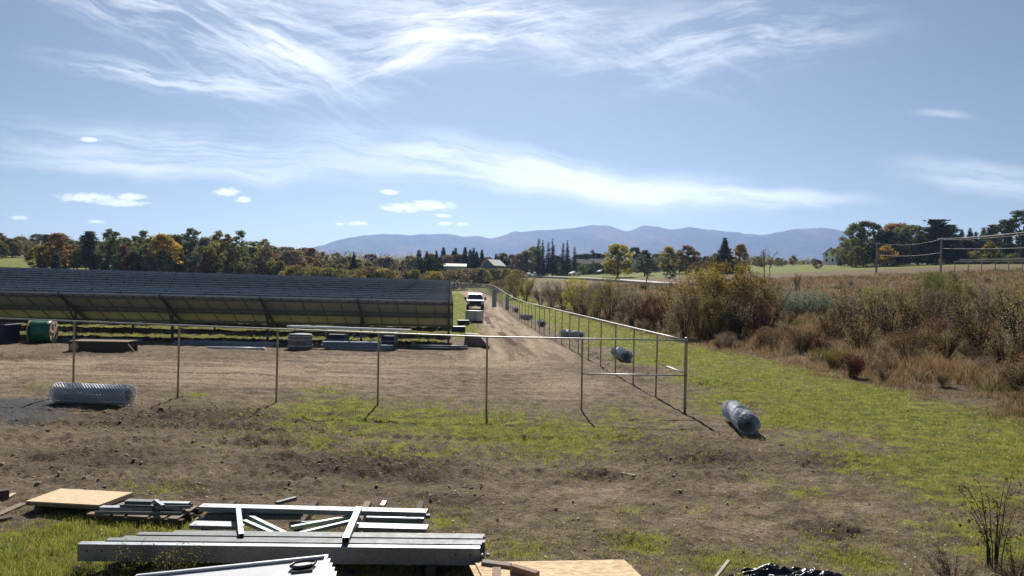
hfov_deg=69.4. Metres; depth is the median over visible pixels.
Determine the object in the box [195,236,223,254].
autumn tree
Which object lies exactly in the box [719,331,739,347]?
bush
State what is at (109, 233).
autumn tree
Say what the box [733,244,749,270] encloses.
autumn tree
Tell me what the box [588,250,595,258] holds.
autumn tree
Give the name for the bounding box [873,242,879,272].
utility pole
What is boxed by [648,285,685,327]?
shrub
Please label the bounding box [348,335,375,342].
bent bracket
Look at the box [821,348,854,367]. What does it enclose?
bush
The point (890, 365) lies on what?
bush
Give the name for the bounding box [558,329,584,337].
roll
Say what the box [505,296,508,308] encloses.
roll
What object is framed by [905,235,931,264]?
pine tree
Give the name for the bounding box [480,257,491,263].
autumn tree
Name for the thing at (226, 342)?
steel beam
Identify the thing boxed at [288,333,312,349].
strapped bundle
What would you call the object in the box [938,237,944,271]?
utility pole
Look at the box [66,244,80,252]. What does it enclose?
autumn tree
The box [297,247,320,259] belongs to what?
autumn tree
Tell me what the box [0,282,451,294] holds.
solar panel row
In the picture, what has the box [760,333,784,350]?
bush
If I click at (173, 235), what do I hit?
autumn tree
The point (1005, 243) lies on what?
autumn tree
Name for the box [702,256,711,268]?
autumn tree
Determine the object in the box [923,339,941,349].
bush
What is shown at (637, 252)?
autumn tree
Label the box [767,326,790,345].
bush
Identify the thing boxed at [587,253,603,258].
autumn tree
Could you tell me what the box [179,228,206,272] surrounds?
autumn tree
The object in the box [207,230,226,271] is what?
autumn tree
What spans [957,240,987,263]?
autumn tree
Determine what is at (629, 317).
shrub
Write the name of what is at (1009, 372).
bush
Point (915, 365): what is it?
dry grass
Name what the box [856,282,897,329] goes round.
shrub
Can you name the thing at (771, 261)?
bare tree
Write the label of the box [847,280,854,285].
bush
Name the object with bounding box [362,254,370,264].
autumn tree
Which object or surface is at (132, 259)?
pine tree
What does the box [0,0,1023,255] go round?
sky
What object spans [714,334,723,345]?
bush
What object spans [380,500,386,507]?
steel section
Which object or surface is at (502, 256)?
autumn tree
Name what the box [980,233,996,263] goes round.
spruce tree
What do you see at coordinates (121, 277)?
solar panel row
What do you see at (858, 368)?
bush
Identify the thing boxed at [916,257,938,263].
autumn tree
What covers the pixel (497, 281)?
shrub
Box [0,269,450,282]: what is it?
solar panel row
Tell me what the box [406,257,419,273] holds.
autumn tree
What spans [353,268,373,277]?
round bush
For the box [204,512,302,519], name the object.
steel section
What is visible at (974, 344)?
bush
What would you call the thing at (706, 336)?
bush
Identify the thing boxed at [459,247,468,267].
spruce tree
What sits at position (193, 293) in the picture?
solar panel row
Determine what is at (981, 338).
shrub
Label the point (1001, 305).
shrub
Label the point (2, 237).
autumn tree
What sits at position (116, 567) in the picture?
dunnage block
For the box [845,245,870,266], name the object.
autumn tree
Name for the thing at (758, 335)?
bush
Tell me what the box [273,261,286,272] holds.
autumn tree
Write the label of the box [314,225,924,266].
mountains
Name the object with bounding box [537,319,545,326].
roll
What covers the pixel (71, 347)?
log end
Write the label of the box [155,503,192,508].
steel channel
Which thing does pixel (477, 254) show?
spruce tree
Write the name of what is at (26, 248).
autumn tree
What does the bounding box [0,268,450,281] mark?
solar panel row
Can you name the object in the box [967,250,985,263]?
round bush
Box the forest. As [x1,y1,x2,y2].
[18,235,942,273]
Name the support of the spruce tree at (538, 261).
on the ground at (282, 462)
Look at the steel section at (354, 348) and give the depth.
39.24 m
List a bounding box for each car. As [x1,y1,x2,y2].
[568,271,580,274]
[596,269,605,273]
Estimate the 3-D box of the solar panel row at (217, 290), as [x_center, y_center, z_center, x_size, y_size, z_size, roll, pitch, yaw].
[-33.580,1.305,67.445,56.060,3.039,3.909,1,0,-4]
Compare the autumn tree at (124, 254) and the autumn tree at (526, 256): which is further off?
the autumn tree at (526, 256)
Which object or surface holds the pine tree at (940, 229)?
on the ground at (282, 462)
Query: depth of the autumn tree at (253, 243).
318.71 m
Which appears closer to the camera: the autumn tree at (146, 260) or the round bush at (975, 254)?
the autumn tree at (146, 260)
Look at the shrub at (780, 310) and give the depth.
55.87 m
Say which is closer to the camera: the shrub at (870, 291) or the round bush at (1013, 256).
the shrub at (870, 291)
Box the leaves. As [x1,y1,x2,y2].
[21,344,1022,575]
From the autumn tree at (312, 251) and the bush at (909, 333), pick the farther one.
the autumn tree at (312, 251)
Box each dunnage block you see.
[34,506,52,512]
[108,562,134,575]
[201,500,235,530]
[293,501,317,531]
[354,501,370,531]
[411,501,423,532]
[425,565,437,575]
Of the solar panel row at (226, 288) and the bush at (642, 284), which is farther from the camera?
the bush at (642, 284)
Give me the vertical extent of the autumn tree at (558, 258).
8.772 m
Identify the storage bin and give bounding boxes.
[0,323,23,344]
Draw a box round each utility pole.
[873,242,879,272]
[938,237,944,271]
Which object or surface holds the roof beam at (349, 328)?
on the steel crate at (336, 337)
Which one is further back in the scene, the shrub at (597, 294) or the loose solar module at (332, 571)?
the shrub at (597, 294)
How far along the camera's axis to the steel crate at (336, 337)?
40.23 m
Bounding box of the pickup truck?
[464,293,485,309]
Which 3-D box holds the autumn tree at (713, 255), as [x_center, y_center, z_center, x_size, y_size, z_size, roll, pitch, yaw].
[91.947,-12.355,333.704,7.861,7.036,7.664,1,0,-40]
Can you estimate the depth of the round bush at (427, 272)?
208.05 m
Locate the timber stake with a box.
[715,559,730,575]
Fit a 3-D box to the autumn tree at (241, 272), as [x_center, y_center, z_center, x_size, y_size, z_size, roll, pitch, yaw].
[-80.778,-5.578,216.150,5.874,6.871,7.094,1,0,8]
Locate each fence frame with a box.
[0,318,687,413]
[474,283,684,396]
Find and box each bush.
[278,267,301,275]
[286,265,307,275]
[306,266,322,275]
[307,267,330,276]
[312,267,342,276]
[335,269,352,277]
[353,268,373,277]
[357,266,387,277]
[366,268,396,278]
[382,269,398,278]
[398,274,409,278]
[402,269,423,279]
[407,257,429,274]
[417,270,441,279]
[419,256,448,279]
[425,271,443,279]
[433,270,472,289]
[441,271,455,281]
[450,268,473,286]
[459,268,485,286]
[471,267,487,286]
[472,268,494,286]
[488,268,502,285]
[490,269,507,284]
[499,268,512,284]
[507,270,527,284]
[551,263,561,275]
[555,263,574,275]
[577,264,589,274]
[587,263,601,274]
[634,319,644,330]
[639,282,649,289]
[641,319,652,330]
[647,263,657,271]
[651,263,660,271]
[662,264,676,278]
[696,326,713,339]
[713,339,723,348]
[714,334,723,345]
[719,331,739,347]
[720,322,744,335]
[741,328,758,339]
[748,327,770,348]
[755,258,767,266]
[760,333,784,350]
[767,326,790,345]
[772,258,784,265]
[778,312,797,324]
[785,332,812,351]
[787,329,809,353]
[788,342,803,351]
[811,334,831,351]
[812,260,822,268]
[813,320,834,333]
[821,339,845,352]
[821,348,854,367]
[824,353,841,369]
[826,307,837,324]
[830,328,848,341]
[836,256,847,265]
[837,348,864,377]
[842,353,869,378]
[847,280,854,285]
[848,338,876,355]
[862,355,884,373]
[868,348,895,366]
[872,365,893,381]
[874,245,898,266]
[876,342,894,353]
[880,331,910,351]
[882,359,899,370]
[892,346,925,361]
[893,355,917,367]
[898,324,922,346]
[905,329,935,349]
[920,316,952,333]
[920,333,942,347]
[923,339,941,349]
[927,343,946,355]
[928,366,954,387]
[954,338,977,357]
[963,334,990,356]
[964,321,986,337]
[965,340,991,369]
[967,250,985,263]
[968,346,986,361]
[974,355,992,371]
[981,339,1019,367]
[988,253,1005,263]
[992,337,1020,362]
[993,357,1023,390]
[1002,389,1022,402]
[1003,253,1023,263]
[1005,364,1023,390]
[1013,353,1023,387]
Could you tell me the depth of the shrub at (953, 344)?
35.83 m
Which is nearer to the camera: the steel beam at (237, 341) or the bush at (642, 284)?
the steel beam at (237, 341)
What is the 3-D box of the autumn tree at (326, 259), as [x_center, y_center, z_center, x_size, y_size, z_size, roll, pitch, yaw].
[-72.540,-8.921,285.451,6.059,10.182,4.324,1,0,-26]
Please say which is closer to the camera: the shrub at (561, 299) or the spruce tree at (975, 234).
the shrub at (561, 299)
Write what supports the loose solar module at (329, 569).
on the loose solar module at (332, 571)
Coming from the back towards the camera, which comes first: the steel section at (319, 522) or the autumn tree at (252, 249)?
the autumn tree at (252, 249)
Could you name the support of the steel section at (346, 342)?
on the steel section at (356, 346)
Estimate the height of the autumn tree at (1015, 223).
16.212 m
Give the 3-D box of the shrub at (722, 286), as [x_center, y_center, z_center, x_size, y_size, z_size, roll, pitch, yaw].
[13.639,1.039,54.304,5.691,5.499,5.683,1,0,8]
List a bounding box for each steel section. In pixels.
[189,521,246,529]
[194,517,254,522]
[198,503,427,516]
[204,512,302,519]
[236,505,243,537]
[243,519,271,530]
[245,513,284,530]
[275,496,296,504]
[289,520,345,526]
[290,515,350,529]
[299,517,360,531]
[321,344,392,347]
[322,341,380,344]
[329,347,385,350]
[342,506,361,542]
[354,523,427,532]
[365,516,423,523]
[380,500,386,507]
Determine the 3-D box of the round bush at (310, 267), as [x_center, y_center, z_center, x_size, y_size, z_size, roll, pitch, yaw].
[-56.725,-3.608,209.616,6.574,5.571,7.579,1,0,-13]
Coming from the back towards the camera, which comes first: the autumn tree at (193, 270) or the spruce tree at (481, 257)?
the spruce tree at (481, 257)
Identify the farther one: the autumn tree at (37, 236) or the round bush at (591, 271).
the autumn tree at (37, 236)
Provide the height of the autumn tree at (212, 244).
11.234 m
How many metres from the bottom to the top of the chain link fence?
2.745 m
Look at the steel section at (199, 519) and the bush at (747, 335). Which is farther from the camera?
the bush at (747, 335)
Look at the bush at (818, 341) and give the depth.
40.73 m
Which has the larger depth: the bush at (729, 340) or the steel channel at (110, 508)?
the bush at (729, 340)
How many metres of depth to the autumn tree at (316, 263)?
255.36 m
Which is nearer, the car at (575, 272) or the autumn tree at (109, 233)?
the autumn tree at (109, 233)
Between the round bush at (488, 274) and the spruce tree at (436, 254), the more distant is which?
the spruce tree at (436, 254)
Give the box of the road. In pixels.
[523,275,741,286]
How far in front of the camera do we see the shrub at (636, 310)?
66.63 m
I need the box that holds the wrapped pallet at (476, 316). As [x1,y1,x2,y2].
[465,310,483,322]
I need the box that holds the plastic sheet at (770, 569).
[728,563,842,575]
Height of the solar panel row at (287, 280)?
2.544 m
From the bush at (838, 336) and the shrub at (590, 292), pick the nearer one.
the bush at (838, 336)
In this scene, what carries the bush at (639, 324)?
on the ground at (282, 462)
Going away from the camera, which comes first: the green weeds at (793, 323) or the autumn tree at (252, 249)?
the green weeds at (793, 323)
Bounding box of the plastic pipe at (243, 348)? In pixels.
[207,346,264,349]
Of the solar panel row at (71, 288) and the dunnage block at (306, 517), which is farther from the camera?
the solar panel row at (71, 288)
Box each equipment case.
[451,326,464,331]
[457,320,469,324]
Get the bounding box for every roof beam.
[287,325,409,331]
[292,325,411,330]
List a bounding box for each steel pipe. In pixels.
[406,347,463,349]
[408,345,467,347]
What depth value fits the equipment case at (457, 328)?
56.57 m
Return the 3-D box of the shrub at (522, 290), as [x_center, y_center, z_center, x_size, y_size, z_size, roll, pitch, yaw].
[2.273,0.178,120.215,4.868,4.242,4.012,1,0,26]
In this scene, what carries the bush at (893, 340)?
on the ground at (282, 462)
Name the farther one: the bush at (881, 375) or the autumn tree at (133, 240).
the autumn tree at (133, 240)
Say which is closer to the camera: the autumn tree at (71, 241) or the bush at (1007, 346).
the bush at (1007, 346)
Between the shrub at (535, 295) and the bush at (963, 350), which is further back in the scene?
the shrub at (535, 295)
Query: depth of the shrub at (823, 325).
47.03 m
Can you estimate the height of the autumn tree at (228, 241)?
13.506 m
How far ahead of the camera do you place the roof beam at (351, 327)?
40.76 m
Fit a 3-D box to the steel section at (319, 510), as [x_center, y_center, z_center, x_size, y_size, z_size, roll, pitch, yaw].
[-2.854,3.196,10.633,3.267,0.073,0.170,1,0,1]
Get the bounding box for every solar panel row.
[0,267,449,280]
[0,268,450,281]
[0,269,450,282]
[0,271,450,285]
[0,273,451,286]
[0,276,451,289]
[0,278,451,290]
[0,280,451,292]
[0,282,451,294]
[0,284,451,295]
[0,286,452,325]
[0,288,452,331]
[0,291,453,343]
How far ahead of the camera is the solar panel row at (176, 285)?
82.11 m
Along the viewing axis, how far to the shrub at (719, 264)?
55.48 m
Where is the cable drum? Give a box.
[26,320,57,342]
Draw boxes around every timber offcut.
[481,559,511,568]
[492,567,500,575]
[510,563,539,575]
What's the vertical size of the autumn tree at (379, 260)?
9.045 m
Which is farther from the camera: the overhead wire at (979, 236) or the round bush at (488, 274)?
the round bush at (488, 274)
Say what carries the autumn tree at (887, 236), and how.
on the ground at (282, 462)
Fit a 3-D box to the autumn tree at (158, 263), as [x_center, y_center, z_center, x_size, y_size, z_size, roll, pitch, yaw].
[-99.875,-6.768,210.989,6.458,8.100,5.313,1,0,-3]
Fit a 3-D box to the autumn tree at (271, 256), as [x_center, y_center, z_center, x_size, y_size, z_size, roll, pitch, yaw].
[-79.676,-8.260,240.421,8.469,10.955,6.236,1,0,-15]
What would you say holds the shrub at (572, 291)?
on the ground at (282, 462)
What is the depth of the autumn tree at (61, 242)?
215.20 m
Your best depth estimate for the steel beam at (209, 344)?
40.27 m
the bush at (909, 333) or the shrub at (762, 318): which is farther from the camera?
the shrub at (762, 318)
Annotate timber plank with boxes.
[0,488,8,499]
[0,502,25,515]
[0,515,11,521]
[621,472,636,476]
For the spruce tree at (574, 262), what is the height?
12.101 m
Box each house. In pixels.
[577,260,593,273]
[589,259,610,269]
[621,259,643,271]
[822,248,844,264]
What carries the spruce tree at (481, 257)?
on the ground at (282, 462)
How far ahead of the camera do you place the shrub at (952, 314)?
43.35 m
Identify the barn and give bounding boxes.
[443,263,466,269]
[481,259,505,280]
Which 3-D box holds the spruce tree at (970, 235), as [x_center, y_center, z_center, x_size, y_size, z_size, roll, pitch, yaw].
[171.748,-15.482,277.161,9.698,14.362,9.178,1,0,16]
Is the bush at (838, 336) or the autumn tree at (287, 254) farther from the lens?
the autumn tree at (287, 254)
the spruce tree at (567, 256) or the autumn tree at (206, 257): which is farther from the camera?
the spruce tree at (567, 256)
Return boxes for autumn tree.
[0,233,6,247]
[0,238,24,257]
[0,243,10,257]
[7,240,25,256]
[15,236,31,250]
[22,245,29,256]
[23,233,43,252]
[23,245,52,267]
[26,238,37,250]
[28,245,39,258]
[41,232,73,266]
[59,249,73,268]
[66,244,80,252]
[68,240,77,244]
[71,253,83,268]
[81,253,91,268]
[96,240,130,265]
[96,251,104,269]
[98,229,116,269]
[107,231,122,262]
[110,254,121,269]
[116,245,130,270]
[125,235,145,253]
[127,246,139,253]
[132,230,156,270]
[139,257,155,271]
[141,233,183,271]
[151,250,173,271]
[160,234,184,246]
[172,253,198,272]
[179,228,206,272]
[183,252,198,272]
[192,255,203,272]
[194,251,217,272]
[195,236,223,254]
[205,243,226,268]
[206,253,223,273]
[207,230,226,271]
[221,233,235,273]
[222,246,249,272]
[228,230,249,273]
[230,258,247,273]
[233,256,255,273]
[245,246,259,273]
[247,241,261,251]
[247,260,263,274]
[253,248,275,271]
[254,238,276,270]
[254,256,268,274]
[263,263,279,274]
[272,249,312,269]
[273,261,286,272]
[276,246,296,252]
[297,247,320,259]
[297,262,307,269]
[301,248,322,262]
[304,256,314,266]
[312,260,322,267]
[316,252,329,266]
[318,260,327,267]
[328,263,336,268]
[329,252,344,267]
[337,258,349,268]
[337,264,344,273]
[349,262,365,269]
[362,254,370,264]
[364,260,373,269]
[367,254,379,267]
[374,257,390,268]
[381,257,398,269]
[391,264,398,271]
[399,261,405,271]
[403,255,412,270]
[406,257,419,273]
[439,254,456,269]
[448,254,461,263]
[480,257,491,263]
[497,252,513,267]
[503,254,518,274]
[510,253,529,273]
[518,250,537,273]
[525,246,544,271]
[546,255,561,263]
[572,254,586,259]
[579,253,589,259]
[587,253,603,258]
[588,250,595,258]
[600,243,634,277]
[627,247,642,258]
[634,250,654,275]
[650,253,665,269]
[658,246,676,273]
[673,250,684,272]
[674,245,697,273]
[690,251,703,271]
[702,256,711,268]
[709,253,718,263]
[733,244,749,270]
[752,256,762,266]
[788,256,797,264]
[830,220,894,265]
[836,238,860,263]
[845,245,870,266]
[865,230,911,265]
[872,222,913,245]
[886,240,909,264]
[893,224,928,263]
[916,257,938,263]
[949,239,985,262]
[953,240,967,263]
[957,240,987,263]
[980,242,999,263]
[989,219,1015,263]
[994,244,1014,263]
[998,218,1023,263]
[1009,209,1023,263]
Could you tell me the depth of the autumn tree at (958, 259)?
266.89 m
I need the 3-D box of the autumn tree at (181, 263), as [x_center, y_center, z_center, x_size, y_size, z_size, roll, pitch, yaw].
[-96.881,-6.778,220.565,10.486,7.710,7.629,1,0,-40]
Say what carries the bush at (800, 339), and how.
on the ground at (282, 462)
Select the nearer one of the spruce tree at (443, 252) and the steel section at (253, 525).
the steel section at (253, 525)
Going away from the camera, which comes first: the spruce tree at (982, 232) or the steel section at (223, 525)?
the steel section at (223, 525)
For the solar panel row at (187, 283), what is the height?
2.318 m
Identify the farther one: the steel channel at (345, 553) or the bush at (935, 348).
the bush at (935, 348)
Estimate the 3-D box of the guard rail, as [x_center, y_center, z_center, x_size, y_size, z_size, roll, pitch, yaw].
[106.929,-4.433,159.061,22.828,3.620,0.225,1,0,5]
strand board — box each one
[469,565,480,575]
[475,559,640,575]
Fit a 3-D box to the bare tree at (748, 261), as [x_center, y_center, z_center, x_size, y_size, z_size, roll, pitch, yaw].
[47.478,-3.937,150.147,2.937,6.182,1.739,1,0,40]
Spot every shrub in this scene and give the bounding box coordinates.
[106,537,154,575]
[146,540,188,571]
[166,541,208,569]
[486,279,504,293]
[498,279,516,295]
[503,271,530,298]
[512,277,538,300]
[528,281,549,304]
[534,278,564,306]
[551,283,573,309]
[561,276,590,312]
[569,285,602,315]
[582,281,615,316]
[588,274,630,319]
[599,283,636,321]
[611,289,645,324]
[622,294,662,323]
[639,296,666,329]
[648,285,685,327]
[655,293,683,328]
[659,266,735,335]
[663,291,708,338]
[682,254,770,332]
[693,295,738,340]
[711,288,765,339]
[715,267,782,334]
[737,296,777,334]
[756,282,796,330]
[768,288,812,317]
[791,325,817,351]
[794,289,836,318]
[814,301,848,340]
[828,293,869,318]
[829,283,867,332]
[834,304,895,350]
[843,280,883,322]
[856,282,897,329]
[865,295,925,351]
[889,289,933,338]
[889,324,929,367]
[900,270,944,316]
[912,543,989,575]
[916,286,955,329]
[919,267,966,315]
[927,320,972,361]
[935,290,994,338]
[938,280,978,322]
[949,298,1007,354]
[950,472,1023,569]
[962,280,1012,327]
[976,323,1023,366]
[981,533,1023,575]
[985,303,1023,357]
[987,280,1023,335]
[1002,290,1023,339]
[1007,483,1023,536]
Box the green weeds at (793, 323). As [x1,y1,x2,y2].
[522,268,1023,424]
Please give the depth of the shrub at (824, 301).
71.44 m
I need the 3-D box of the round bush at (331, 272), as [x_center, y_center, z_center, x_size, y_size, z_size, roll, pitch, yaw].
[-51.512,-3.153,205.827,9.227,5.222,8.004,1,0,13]
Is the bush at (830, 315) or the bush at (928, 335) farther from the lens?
the bush at (830, 315)
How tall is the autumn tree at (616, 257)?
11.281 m
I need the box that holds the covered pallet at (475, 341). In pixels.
[464,333,489,347]
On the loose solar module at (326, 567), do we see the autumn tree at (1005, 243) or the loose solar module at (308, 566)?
the loose solar module at (308, 566)
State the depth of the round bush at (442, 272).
210.84 m
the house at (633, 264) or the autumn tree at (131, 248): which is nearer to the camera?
the autumn tree at (131, 248)
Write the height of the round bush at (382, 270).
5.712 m
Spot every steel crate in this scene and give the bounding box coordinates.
[325,330,348,348]
[381,332,397,349]
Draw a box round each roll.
[48,382,136,405]
[492,288,496,305]
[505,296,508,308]
[520,314,533,319]
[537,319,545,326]
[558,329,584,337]
[611,346,632,361]
[721,400,760,434]
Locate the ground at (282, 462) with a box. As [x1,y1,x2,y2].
[0,256,1023,575]
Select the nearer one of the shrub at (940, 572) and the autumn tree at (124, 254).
the shrub at (940, 572)
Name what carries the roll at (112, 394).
on the ground at (282, 462)
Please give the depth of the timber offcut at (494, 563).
8.92 m
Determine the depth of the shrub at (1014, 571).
9.26 m
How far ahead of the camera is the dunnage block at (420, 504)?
11.59 m
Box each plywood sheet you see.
[26,488,132,505]
[26,494,133,507]
[26,495,133,508]
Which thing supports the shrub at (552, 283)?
on the ground at (282, 462)
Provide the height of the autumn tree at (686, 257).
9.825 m
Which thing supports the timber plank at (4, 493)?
on the ground at (282, 462)
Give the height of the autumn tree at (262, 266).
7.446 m
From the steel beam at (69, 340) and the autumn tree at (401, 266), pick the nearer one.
the steel beam at (69, 340)
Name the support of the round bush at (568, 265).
on the ground at (282, 462)
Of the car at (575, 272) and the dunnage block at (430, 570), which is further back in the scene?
the car at (575, 272)
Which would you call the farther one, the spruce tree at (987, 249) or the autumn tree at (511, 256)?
the autumn tree at (511, 256)
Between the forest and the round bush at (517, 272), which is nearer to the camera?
the round bush at (517, 272)
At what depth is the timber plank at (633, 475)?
14.20 m
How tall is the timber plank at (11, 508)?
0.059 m
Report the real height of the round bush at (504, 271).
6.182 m
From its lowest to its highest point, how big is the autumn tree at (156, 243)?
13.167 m
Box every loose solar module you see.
[136,554,328,575]
[322,559,330,575]
[326,563,332,575]
[330,567,334,575]
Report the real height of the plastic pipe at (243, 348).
0.159 m
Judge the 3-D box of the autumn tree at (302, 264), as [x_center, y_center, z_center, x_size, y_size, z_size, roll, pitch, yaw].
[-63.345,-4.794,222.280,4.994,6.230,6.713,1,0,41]
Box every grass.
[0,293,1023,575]
[511,267,1023,420]
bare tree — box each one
[640,265,651,292]
[739,255,752,280]
[757,247,769,274]
[767,251,777,276]
[792,273,802,290]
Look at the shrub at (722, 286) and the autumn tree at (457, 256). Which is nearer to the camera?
the shrub at (722, 286)
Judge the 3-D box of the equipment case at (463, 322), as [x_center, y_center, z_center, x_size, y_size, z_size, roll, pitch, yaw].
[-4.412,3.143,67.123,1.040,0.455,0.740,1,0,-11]
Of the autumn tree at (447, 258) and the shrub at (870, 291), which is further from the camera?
the autumn tree at (447, 258)
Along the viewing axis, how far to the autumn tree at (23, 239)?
315.63 m
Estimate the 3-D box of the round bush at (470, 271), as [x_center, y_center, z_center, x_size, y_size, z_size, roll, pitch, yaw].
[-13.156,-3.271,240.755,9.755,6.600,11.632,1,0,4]
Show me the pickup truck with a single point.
(475, 299)
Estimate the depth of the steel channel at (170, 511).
10.91 m
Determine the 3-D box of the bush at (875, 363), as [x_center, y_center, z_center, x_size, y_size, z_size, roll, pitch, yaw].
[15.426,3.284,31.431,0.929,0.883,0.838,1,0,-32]
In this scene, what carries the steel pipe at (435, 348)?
on the ground at (282, 462)
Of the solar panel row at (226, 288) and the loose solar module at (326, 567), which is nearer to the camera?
the loose solar module at (326, 567)
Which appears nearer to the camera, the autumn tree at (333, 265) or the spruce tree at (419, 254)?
the autumn tree at (333, 265)
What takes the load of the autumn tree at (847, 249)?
on the ground at (282, 462)
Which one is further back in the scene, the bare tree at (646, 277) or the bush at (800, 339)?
the bare tree at (646, 277)
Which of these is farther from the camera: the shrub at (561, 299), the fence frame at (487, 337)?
the shrub at (561, 299)
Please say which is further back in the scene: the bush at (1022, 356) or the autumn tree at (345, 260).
the autumn tree at (345, 260)
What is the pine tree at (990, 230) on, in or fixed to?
on the ground at (282, 462)
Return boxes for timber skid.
[69,339,137,352]
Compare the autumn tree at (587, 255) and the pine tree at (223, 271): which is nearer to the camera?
the pine tree at (223, 271)
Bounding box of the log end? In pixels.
[69,343,77,351]
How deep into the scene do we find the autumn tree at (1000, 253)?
273.60 m
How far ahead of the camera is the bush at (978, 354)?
32.63 m
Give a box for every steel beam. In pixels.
[56,340,139,343]
[57,338,142,340]
[171,343,273,346]
[174,340,275,344]
[185,340,279,343]
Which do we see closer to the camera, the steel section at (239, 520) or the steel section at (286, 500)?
the steel section at (239, 520)
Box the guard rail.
[954,260,1023,271]
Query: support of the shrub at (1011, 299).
on the ground at (282, 462)
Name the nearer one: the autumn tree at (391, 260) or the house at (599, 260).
the autumn tree at (391, 260)
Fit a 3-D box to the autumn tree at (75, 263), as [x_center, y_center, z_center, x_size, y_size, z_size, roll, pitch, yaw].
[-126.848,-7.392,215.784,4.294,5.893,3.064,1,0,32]
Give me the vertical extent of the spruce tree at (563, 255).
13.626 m
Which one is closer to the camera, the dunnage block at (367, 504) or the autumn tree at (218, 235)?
the dunnage block at (367, 504)
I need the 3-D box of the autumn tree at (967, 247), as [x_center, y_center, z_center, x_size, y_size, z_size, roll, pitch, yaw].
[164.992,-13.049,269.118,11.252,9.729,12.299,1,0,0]
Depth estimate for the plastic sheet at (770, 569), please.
9.26 m
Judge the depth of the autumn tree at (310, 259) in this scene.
263.29 m
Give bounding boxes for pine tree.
[35,253,45,267]
[41,234,49,244]
[49,254,64,268]
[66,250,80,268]
[75,231,102,268]
[76,235,87,247]
[123,251,138,270]
[173,236,182,246]
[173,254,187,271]
[218,258,233,273]
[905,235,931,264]
[920,219,968,263]
[942,224,969,263]
[980,224,1002,255]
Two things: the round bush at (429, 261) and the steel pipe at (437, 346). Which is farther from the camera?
the round bush at (429, 261)
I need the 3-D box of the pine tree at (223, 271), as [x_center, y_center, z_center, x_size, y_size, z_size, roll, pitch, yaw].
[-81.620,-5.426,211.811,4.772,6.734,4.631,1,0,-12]
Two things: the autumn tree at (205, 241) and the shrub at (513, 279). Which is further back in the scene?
the autumn tree at (205, 241)
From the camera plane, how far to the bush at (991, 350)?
31.96 m
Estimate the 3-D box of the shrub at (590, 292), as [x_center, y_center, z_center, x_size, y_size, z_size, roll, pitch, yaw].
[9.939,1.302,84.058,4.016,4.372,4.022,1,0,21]
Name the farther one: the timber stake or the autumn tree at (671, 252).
the autumn tree at (671, 252)
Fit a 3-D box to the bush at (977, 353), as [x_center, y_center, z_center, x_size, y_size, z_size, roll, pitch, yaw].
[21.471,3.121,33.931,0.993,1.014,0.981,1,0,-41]
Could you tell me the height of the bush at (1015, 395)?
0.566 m
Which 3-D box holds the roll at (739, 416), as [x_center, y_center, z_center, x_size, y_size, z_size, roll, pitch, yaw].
[5.979,3.371,19.381,0.598,0.589,2.194,1,0,6]
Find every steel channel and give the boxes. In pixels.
[77,541,479,564]
[95,509,185,514]
[99,505,154,510]
[105,537,481,560]
[120,503,156,508]
[123,535,484,558]
[125,499,153,503]
[136,532,482,538]
[154,499,164,508]
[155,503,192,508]
[161,501,190,505]
[174,530,484,538]
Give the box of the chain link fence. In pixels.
[451,283,473,290]
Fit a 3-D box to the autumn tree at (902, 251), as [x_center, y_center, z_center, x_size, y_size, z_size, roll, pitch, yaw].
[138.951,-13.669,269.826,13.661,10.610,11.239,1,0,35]
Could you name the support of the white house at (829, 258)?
on the ground at (282, 462)
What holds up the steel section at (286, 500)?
on the ground at (282, 462)
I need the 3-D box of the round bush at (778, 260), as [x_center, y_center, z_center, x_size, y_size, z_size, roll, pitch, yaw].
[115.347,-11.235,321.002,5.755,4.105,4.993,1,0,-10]
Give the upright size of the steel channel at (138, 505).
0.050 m
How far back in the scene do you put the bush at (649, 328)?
59.39 m
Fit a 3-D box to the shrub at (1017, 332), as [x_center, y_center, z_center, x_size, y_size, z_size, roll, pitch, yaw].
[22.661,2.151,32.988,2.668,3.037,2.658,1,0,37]
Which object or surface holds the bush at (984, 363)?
on the ground at (282, 462)
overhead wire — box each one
[938,232,1023,238]
[942,248,1008,248]
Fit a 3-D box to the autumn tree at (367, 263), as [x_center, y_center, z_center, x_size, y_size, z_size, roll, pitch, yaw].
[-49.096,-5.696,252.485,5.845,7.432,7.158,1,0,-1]
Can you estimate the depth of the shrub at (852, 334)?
36.67 m
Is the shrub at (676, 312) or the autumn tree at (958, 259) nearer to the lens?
the shrub at (676, 312)
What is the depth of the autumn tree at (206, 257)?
208.10 m
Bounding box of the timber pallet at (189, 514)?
[86,502,202,526]
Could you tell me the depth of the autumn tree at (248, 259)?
220.67 m
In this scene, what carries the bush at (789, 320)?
on the ground at (282, 462)
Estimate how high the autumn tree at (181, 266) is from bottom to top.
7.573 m
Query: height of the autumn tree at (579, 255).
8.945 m
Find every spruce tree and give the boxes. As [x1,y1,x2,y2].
[88,253,99,269]
[100,254,112,269]
[132,249,145,270]
[347,252,359,269]
[416,250,426,274]
[423,251,431,269]
[433,251,440,275]
[439,247,446,269]
[452,248,459,263]
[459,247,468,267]
[467,248,479,269]
[475,251,481,277]
[479,250,483,262]
[532,238,543,275]
[539,240,546,275]
[544,242,552,275]
[549,238,557,275]
[558,244,565,275]
[561,240,570,275]
[570,246,578,275]
[712,238,738,273]
[949,229,969,263]
[964,228,983,263]
[973,232,982,251]
[978,227,986,239]
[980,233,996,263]
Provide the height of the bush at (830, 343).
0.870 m

